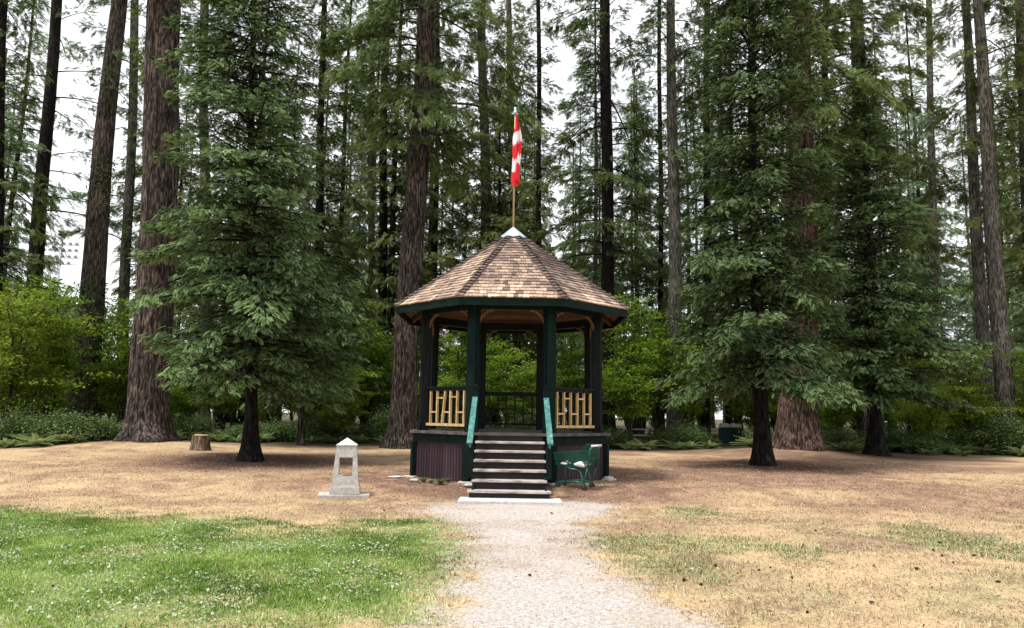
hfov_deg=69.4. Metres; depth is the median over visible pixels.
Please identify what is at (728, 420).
fir
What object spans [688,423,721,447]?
bush
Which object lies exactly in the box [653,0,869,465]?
conifer
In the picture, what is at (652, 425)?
fir
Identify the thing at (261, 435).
fern
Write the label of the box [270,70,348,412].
fir
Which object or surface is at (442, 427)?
bush
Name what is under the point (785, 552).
thin grass
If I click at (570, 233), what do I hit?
fir
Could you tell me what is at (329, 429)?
bush
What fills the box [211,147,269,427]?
fir
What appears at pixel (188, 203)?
fir
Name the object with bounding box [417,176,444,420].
fir
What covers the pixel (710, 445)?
fern
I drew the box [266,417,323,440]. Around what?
bush
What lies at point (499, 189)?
fir
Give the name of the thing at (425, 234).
fir
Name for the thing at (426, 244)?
fir
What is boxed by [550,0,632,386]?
fir
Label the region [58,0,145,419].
tall tree
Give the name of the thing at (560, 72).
sky
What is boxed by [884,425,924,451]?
bush
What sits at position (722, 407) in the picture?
understorey shrub
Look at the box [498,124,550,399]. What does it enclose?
fir
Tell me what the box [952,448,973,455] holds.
fern
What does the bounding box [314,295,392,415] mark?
maple shrub
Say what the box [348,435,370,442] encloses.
fern
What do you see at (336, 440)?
fern
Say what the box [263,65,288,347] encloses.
fir
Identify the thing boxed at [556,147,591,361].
fir
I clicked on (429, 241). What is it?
fir
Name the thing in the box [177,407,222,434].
bush
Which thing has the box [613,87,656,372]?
fir
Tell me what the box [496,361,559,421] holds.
understorey shrub
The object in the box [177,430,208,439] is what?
fern
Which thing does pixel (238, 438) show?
fern
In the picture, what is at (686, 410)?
maple shrub
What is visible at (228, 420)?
fir
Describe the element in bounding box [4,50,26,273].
fir
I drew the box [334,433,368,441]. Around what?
fern
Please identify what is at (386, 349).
maple shrub
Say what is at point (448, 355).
understorey shrub
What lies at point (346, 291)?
fir
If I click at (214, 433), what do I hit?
bush
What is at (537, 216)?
slim fir
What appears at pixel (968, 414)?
maple shrub
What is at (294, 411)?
understorey shrub
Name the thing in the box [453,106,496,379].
fir
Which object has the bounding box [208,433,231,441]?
fern
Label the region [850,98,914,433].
fir
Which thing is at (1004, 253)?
fir
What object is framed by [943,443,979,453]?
fern
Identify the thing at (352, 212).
fir
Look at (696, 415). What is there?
understorey shrub
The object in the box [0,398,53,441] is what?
bush
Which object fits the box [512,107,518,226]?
flagpole
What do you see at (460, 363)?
maple shrub
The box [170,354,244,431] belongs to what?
understorey shrub
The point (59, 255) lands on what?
floodlight mast
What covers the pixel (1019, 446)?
bush
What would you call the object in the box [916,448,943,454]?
fern
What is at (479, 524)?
gravel
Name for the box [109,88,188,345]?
fir
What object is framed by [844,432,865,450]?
bush
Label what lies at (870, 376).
conifer
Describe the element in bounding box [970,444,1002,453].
fern
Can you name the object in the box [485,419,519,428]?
bush
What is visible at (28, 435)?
fern
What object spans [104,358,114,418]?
understorey shrub
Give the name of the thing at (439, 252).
fir
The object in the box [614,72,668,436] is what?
fir
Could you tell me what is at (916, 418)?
understorey shrub
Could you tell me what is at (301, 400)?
young conifer
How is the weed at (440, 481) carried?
on the ground at (993, 464)
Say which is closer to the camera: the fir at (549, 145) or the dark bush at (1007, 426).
the dark bush at (1007, 426)
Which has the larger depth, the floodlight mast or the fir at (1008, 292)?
the floodlight mast
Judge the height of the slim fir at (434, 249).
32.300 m
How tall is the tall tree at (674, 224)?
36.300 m
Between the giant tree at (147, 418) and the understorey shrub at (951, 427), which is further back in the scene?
the understorey shrub at (951, 427)
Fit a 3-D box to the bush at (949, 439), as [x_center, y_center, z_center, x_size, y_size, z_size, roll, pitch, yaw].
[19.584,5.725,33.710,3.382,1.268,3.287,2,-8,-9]
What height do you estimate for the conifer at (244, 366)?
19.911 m
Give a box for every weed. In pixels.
[419,477,428,482]
[436,477,446,484]
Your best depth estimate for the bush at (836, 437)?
31.63 m
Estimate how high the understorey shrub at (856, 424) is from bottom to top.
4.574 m
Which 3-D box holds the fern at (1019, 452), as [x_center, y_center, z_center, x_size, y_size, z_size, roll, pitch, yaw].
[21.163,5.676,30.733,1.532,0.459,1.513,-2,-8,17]
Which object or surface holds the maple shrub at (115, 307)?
on the ground at (993, 464)
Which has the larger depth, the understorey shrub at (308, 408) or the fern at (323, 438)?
the understorey shrub at (308, 408)
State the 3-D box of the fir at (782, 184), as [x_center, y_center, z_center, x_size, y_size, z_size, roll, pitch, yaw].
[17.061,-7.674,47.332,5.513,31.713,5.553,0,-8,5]
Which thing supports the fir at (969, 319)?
on the ground at (993, 464)
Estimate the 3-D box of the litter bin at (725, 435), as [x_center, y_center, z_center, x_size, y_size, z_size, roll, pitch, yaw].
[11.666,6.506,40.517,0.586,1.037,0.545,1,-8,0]
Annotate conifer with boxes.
[125,0,371,461]
[238,198,356,444]
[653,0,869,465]
[772,47,999,456]
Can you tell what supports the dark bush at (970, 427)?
on the ground at (993, 464)
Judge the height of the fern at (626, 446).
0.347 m
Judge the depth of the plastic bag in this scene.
15.09 m
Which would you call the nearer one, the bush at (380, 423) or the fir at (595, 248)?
the bush at (380, 423)
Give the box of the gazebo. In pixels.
[394,227,630,498]
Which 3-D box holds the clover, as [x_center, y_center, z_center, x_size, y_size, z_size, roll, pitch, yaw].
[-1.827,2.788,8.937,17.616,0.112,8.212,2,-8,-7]
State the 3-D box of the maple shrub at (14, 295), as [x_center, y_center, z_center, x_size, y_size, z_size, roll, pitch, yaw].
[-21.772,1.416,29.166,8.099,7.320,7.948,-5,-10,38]
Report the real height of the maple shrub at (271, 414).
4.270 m
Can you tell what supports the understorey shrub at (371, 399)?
on the ground at (993, 464)
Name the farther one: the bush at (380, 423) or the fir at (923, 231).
the fir at (923, 231)
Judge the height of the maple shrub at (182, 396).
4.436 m
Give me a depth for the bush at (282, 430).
33.13 m
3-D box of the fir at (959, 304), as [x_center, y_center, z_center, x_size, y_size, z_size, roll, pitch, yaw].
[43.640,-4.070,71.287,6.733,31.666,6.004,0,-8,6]
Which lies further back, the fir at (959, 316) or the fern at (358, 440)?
the fir at (959, 316)
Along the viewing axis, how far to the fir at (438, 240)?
89.25 m
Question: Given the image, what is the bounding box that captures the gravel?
[396,500,722,627]
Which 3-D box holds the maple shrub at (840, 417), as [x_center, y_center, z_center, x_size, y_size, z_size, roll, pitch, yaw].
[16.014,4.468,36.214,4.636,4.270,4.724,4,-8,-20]
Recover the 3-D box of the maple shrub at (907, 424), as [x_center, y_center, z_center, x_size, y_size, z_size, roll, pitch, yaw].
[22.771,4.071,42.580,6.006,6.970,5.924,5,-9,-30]
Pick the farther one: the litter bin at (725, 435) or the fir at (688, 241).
the fir at (688, 241)
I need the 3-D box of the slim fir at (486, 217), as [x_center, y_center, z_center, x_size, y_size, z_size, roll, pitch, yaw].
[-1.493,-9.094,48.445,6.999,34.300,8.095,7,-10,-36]
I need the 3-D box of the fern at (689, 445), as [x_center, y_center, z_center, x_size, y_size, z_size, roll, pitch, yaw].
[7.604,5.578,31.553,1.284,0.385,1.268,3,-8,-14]
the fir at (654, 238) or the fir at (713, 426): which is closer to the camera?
the fir at (654, 238)
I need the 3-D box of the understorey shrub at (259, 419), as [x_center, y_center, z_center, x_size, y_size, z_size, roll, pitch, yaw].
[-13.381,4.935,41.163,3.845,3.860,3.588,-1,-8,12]
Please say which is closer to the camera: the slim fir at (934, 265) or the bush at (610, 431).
the bush at (610, 431)
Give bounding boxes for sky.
[4,0,1020,422]
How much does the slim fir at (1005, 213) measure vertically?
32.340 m
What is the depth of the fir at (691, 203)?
43.17 m
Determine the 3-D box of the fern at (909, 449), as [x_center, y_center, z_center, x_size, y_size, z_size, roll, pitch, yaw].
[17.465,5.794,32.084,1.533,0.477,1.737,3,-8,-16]
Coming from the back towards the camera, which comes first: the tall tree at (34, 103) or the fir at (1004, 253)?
the fir at (1004, 253)
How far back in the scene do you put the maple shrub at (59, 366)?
29.60 m
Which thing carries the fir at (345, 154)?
on the ground at (993, 464)
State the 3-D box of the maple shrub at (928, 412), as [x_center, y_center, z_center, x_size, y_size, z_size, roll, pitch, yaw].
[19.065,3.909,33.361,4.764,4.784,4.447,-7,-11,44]
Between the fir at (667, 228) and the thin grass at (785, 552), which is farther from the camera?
the fir at (667, 228)
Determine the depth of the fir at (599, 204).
71.92 m
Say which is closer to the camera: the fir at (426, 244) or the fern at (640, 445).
the fern at (640, 445)
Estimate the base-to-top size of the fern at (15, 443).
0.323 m
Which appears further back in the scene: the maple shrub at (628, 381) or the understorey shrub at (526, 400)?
the understorey shrub at (526, 400)
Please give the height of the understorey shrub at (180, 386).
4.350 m
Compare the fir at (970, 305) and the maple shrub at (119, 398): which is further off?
the fir at (970, 305)
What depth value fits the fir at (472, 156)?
78.91 m
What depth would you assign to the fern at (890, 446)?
32.93 m
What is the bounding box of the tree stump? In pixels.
[189,434,211,450]
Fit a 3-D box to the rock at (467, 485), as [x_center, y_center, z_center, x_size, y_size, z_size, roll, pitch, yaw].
[-0.845,3.517,15.206,0.346,0.091,0.222,1,-8,0]
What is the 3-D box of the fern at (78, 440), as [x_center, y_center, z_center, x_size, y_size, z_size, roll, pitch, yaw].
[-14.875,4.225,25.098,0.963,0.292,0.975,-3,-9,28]
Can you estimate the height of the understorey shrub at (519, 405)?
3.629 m
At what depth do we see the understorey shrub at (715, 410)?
51.18 m
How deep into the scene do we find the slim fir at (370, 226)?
50.57 m
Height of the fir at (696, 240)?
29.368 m
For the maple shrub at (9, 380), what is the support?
on the ground at (993, 464)
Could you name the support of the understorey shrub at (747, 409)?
on the ground at (993, 464)
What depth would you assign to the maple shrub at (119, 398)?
33.29 m
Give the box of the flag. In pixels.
[511,114,521,185]
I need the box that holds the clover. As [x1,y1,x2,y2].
[0,505,1023,627]
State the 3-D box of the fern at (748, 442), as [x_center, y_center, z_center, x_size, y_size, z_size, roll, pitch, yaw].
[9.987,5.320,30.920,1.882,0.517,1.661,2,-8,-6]
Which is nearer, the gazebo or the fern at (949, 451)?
the gazebo
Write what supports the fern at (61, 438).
on the ground at (993, 464)
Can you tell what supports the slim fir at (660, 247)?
on the ground at (993, 464)
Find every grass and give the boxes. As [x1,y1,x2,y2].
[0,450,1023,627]
[0,504,486,627]
[286,472,1023,627]
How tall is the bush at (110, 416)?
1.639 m
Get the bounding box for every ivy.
[61,278,111,419]
[83,154,118,220]
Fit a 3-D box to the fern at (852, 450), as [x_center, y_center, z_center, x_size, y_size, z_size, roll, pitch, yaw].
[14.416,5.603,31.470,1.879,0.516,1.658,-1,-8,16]
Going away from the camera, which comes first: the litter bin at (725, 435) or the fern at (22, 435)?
the fern at (22, 435)
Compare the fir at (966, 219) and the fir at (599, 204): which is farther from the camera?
the fir at (599, 204)
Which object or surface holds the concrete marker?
on the ground at (993, 464)
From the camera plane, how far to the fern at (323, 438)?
33.19 m
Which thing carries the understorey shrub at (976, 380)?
on the ground at (993, 464)
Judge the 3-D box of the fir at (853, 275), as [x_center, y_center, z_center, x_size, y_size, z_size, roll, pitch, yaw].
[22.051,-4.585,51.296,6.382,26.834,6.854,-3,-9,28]
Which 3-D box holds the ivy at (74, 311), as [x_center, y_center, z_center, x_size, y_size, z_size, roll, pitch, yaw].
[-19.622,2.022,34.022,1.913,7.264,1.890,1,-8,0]
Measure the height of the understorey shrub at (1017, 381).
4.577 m
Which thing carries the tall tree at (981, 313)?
on the ground at (993, 464)
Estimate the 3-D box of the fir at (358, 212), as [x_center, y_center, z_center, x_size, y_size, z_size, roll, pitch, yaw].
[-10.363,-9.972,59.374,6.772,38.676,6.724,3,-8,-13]
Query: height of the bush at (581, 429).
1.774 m
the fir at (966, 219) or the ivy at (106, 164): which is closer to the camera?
the ivy at (106, 164)
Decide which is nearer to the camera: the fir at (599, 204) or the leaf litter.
the leaf litter
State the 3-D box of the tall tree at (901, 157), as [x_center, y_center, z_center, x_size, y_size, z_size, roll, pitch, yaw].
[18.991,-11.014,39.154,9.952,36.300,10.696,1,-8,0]
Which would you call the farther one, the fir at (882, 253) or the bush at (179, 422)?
the fir at (882, 253)
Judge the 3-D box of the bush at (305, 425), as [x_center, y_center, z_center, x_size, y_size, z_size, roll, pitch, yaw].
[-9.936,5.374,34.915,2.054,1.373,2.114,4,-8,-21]
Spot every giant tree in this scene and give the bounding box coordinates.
[112,0,249,442]
[313,0,550,448]
[719,0,906,451]
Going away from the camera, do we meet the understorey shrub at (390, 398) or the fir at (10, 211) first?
the understorey shrub at (390, 398)
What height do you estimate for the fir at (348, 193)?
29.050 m
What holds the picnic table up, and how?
on the ground at (993, 464)
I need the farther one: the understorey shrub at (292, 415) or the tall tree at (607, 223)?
the understorey shrub at (292, 415)
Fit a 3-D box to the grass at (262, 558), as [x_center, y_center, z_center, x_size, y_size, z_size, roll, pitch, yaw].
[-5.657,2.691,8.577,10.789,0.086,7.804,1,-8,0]
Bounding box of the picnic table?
[620,428,653,442]
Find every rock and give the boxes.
[409,478,418,481]
[463,483,471,486]
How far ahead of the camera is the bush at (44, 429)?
25.23 m
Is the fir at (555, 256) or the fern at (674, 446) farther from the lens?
the fir at (555, 256)
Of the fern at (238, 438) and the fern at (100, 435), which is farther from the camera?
the fern at (238, 438)
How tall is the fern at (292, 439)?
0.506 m
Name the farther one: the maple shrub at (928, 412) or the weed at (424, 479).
the maple shrub at (928, 412)
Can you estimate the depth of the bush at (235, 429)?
32.87 m
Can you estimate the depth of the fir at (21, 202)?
88.58 m
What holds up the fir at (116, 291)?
on the ground at (993, 464)
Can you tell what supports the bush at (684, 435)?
on the ground at (993, 464)
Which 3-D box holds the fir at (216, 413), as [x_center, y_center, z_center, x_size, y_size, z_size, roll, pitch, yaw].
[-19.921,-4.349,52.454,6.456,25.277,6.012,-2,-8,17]
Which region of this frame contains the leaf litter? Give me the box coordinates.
[0,440,1023,626]
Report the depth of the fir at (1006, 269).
57.04 m
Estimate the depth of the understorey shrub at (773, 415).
41.54 m
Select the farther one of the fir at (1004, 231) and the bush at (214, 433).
the fir at (1004, 231)
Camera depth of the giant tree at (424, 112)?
30.96 m
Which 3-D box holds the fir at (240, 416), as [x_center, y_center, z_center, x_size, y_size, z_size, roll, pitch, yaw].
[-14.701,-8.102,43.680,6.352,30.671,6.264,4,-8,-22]
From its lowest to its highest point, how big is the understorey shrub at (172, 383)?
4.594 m
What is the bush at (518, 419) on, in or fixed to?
on the ground at (993, 464)
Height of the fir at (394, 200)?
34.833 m
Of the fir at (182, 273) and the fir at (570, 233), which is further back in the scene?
the fir at (570, 233)
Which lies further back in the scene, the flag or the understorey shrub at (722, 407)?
the understorey shrub at (722, 407)
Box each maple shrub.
[0,267,101,396]
[0,274,129,421]
[0,281,120,421]
[0,283,126,419]
[55,294,172,421]
[57,312,187,430]
[170,356,226,419]
[238,364,309,423]
[304,359,382,438]
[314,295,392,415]
[333,315,447,427]
[417,330,512,418]
[438,336,559,428]
[516,331,602,422]
[556,292,684,446]
[602,313,727,435]
[638,336,749,427]
[819,366,866,434]
[882,356,985,439]
[883,324,976,431]
[895,339,1016,443]
[975,348,1023,424]
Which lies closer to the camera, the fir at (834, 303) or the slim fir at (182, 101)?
the slim fir at (182, 101)
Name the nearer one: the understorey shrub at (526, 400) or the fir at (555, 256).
the understorey shrub at (526, 400)
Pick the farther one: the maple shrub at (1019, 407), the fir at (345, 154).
the fir at (345, 154)
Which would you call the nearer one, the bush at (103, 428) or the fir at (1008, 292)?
the bush at (103, 428)
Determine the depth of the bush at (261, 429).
32.84 m
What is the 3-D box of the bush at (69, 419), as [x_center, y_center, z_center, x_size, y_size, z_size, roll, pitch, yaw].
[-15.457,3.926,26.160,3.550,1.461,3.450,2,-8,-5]
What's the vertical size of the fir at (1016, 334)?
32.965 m
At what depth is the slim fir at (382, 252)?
44.89 m
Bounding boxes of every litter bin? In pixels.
[718,423,731,442]
[730,423,742,442]
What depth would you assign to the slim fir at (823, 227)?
40.81 m
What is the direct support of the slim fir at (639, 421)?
on the ground at (993, 464)
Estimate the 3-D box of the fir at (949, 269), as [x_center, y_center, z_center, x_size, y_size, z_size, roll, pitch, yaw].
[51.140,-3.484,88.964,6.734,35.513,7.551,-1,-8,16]
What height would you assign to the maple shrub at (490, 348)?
5.795 m
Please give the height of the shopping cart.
0.921 m
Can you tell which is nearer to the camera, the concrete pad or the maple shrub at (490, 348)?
the concrete pad
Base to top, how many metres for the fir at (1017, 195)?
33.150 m
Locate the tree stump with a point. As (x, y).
(200, 442)
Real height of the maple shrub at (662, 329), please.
7.015 m
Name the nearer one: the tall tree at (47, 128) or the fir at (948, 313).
the tall tree at (47, 128)
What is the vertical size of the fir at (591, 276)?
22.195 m
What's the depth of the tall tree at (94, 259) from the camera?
34.75 m
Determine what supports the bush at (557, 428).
on the ground at (993, 464)
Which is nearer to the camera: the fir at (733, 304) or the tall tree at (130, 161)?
the tall tree at (130, 161)
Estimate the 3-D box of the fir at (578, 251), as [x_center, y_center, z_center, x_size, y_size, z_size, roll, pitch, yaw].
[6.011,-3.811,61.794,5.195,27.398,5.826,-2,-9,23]
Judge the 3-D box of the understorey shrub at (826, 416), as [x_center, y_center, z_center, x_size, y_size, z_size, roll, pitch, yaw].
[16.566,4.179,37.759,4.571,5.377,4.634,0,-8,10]
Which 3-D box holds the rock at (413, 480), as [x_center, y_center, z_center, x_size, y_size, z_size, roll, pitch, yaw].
[-2.098,3.565,15.859,0.211,0.088,0.148,1,-8,0]
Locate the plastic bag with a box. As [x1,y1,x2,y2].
[574,461,587,466]
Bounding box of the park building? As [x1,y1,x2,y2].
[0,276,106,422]
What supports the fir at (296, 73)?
on the ground at (993, 464)
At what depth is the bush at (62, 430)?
25.49 m
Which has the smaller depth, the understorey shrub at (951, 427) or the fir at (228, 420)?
the understorey shrub at (951, 427)
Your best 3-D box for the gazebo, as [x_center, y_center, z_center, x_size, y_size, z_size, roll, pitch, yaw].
[-0.013,0.858,17.764,5.601,6.340,6.825,1,-8,0]
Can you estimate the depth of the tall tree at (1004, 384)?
34.74 m
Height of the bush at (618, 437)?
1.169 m
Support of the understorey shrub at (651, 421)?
on the ground at (993, 464)
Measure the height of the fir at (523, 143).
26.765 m
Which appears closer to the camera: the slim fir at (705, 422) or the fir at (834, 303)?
the slim fir at (705, 422)
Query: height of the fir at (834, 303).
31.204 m
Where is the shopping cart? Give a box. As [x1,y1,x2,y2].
[553,444,601,489]
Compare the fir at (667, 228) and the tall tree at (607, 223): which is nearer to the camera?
the tall tree at (607, 223)
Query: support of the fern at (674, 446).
on the ground at (993, 464)
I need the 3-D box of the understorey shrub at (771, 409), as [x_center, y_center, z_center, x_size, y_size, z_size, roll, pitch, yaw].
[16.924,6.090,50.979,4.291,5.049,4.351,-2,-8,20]
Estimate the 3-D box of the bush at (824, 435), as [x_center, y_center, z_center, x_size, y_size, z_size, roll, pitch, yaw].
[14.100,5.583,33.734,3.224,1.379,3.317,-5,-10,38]
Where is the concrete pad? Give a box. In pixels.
[457,497,562,504]
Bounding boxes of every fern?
[0,438,22,447]
[3,439,29,446]
[9,432,53,445]
[16,433,66,445]
[19,431,58,444]
[48,431,87,443]
[70,434,90,442]
[74,428,115,439]
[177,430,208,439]
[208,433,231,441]
[226,435,241,442]
[238,433,272,441]
[285,431,306,440]
[305,436,322,442]
[314,434,333,441]
[320,434,349,442]
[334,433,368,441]
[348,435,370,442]
[614,442,635,449]
[627,438,664,449]
[659,440,687,448]
[666,443,682,449]
[678,441,703,448]
[698,440,721,448]
[729,435,752,446]
[823,440,863,451]
[833,440,865,451]
[886,442,900,450]
[894,442,927,452]
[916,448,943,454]
[938,444,966,453]
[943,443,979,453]
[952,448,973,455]
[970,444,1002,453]
[974,446,996,453]
[1002,445,1023,455]
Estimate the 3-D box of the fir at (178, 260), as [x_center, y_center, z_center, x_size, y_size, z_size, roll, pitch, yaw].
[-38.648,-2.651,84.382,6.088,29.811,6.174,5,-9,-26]
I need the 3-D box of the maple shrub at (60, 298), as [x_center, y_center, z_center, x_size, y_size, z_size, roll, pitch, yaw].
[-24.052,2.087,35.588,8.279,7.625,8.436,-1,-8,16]
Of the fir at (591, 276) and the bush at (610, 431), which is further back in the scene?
the fir at (591, 276)
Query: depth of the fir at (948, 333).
70.04 m
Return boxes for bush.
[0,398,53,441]
[12,404,121,443]
[14,409,102,444]
[30,418,95,439]
[57,413,130,441]
[98,408,123,422]
[172,410,216,435]
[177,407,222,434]
[206,427,233,440]
[222,423,243,440]
[226,419,288,441]
[259,417,319,441]
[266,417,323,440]
[290,414,312,434]
[296,403,362,442]
[346,422,379,442]
[363,404,388,438]
[417,414,458,428]
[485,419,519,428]
[504,409,535,428]
[526,417,580,430]
[565,413,606,431]
[604,424,641,448]
[604,425,625,438]
[639,425,676,447]
[664,418,704,446]
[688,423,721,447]
[734,424,773,447]
[821,426,848,449]
[823,424,861,450]
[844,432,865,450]
[884,423,952,451]
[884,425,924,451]
[888,433,963,453]
[925,429,974,452]
[952,424,1022,454]
[958,412,1023,453]
[964,407,1023,454]
[999,438,1023,455]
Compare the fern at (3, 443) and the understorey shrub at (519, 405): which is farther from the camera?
the understorey shrub at (519, 405)
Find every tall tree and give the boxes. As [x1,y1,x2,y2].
[0,0,64,331]
[5,0,130,432]
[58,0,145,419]
[61,0,179,423]
[520,0,680,432]
[610,0,726,443]
[772,0,968,438]
[908,0,1020,420]
[921,0,1023,454]
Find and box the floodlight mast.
[45,238,80,294]
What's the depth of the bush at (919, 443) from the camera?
31.59 m
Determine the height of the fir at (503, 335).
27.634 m
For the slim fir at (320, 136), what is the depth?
37.06 m
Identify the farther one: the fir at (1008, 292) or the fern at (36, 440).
the fir at (1008, 292)
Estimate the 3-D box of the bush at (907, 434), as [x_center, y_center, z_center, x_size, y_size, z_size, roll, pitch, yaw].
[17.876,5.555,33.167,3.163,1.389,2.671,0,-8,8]
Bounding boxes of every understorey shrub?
[45,380,66,415]
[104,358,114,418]
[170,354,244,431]
[170,355,184,416]
[170,361,222,415]
[230,394,289,423]
[285,403,296,422]
[286,388,308,415]
[292,393,312,421]
[326,344,392,429]
[378,383,419,416]
[417,344,486,418]
[485,374,535,428]
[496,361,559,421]
[522,381,533,417]
[633,376,685,427]
[642,374,653,433]
[665,392,719,427]
[696,387,724,425]
[710,392,734,427]
[714,364,777,431]
[724,387,777,423]
[769,393,777,423]
[819,344,884,436]
[845,410,861,439]
[858,359,914,433]
[900,384,957,434]
[931,390,973,435]
[953,360,1020,419]
[1014,369,1023,428]
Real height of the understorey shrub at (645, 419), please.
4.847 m
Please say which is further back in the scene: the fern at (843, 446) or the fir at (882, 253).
the fir at (882, 253)
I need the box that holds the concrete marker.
[317,438,369,498]
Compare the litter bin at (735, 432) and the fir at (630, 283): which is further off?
the fir at (630, 283)
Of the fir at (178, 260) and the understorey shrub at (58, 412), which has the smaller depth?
the understorey shrub at (58, 412)
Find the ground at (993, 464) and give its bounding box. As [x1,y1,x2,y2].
[0,412,1023,627]
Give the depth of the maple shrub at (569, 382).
34.78 m
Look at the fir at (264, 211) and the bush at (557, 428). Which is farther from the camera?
the fir at (264, 211)
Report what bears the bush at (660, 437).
on the ground at (993, 464)
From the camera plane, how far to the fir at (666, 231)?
68.40 m
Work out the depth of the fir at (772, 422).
58.34 m
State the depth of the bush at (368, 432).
33.91 m
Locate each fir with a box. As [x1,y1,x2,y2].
[0,0,66,333]
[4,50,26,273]
[4,87,32,276]
[4,125,24,275]
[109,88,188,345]
[110,0,211,326]
[129,0,246,434]
[170,147,199,420]
[171,99,214,406]
[172,178,190,342]
[174,99,255,428]
[196,0,314,425]
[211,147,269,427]
[211,182,246,422]
[230,121,283,393]
[257,42,314,423]
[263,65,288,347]
[264,0,391,422]
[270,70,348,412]
[306,0,388,320]
[306,49,375,382]
[326,0,405,423]
[328,107,366,358]
[331,0,426,435]
[340,123,377,418]
[343,0,456,415]
[345,8,400,428]
[375,49,440,346]
[387,125,439,382]
[395,2,474,379]
[396,0,471,287]
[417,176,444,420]
[428,0,543,428]
[438,102,472,341]
[438,129,461,338]
[441,111,480,350]
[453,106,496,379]
[454,75,533,428]
[459,0,568,428]
[489,0,583,270]
[491,132,536,427]
[498,100,535,388]
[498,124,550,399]
[520,91,557,422]
[524,191,557,418]
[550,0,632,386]
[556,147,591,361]
[557,112,600,383]
[557,171,592,373]
[571,118,626,293]
[572,138,631,409]
[598,74,690,437]
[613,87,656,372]
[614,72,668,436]
[625,0,702,436]
[640,204,658,426]
[645,99,691,372]
[650,0,750,443]
[653,153,686,311]
[654,58,716,432]
[678,84,730,431]
[681,10,783,437]
[682,47,774,427]
[692,125,717,427]
[700,103,750,427]
[738,9,819,302]
[741,123,783,431]
[763,0,907,443]
[812,63,861,427]
[817,70,847,361]
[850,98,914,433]
[858,30,943,430]
[877,117,952,432]
[880,0,987,430]
[890,0,971,382]
[890,87,956,434]
[894,76,962,362]
[909,109,968,429]
[920,149,972,428]
[936,0,1023,292]
[943,118,993,393]
[948,157,988,383]
[961,105,1023,398]
[962,83,1023,419]
[985,147,1019,354]
[988,42,1023,389]
[991,37,1023,352]
[997,0,1023,379]
[998,124,1023,393]
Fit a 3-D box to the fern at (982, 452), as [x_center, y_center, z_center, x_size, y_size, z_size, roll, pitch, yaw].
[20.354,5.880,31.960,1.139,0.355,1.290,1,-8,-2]
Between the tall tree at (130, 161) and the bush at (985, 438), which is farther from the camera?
the tall tree at (130, 161)
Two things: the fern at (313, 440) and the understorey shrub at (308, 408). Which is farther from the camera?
the understorey shrub at (308, 408)
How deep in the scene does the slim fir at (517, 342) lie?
56.27 m
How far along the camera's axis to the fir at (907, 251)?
47.21 m
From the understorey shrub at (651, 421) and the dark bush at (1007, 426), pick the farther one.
the understorey shrub at (651, 421)
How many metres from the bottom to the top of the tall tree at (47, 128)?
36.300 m
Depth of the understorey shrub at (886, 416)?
38.77 m
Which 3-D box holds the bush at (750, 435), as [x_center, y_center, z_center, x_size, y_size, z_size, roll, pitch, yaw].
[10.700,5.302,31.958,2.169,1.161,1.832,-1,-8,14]
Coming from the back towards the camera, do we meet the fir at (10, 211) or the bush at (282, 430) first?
the fir at (10, 211)
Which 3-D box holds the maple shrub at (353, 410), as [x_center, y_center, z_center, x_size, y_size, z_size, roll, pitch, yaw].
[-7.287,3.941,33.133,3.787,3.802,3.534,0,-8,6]
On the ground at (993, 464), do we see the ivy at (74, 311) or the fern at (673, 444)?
the fern at (673, 444)
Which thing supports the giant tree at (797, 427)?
on the ground at (993, 464)
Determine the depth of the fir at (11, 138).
70.98 m

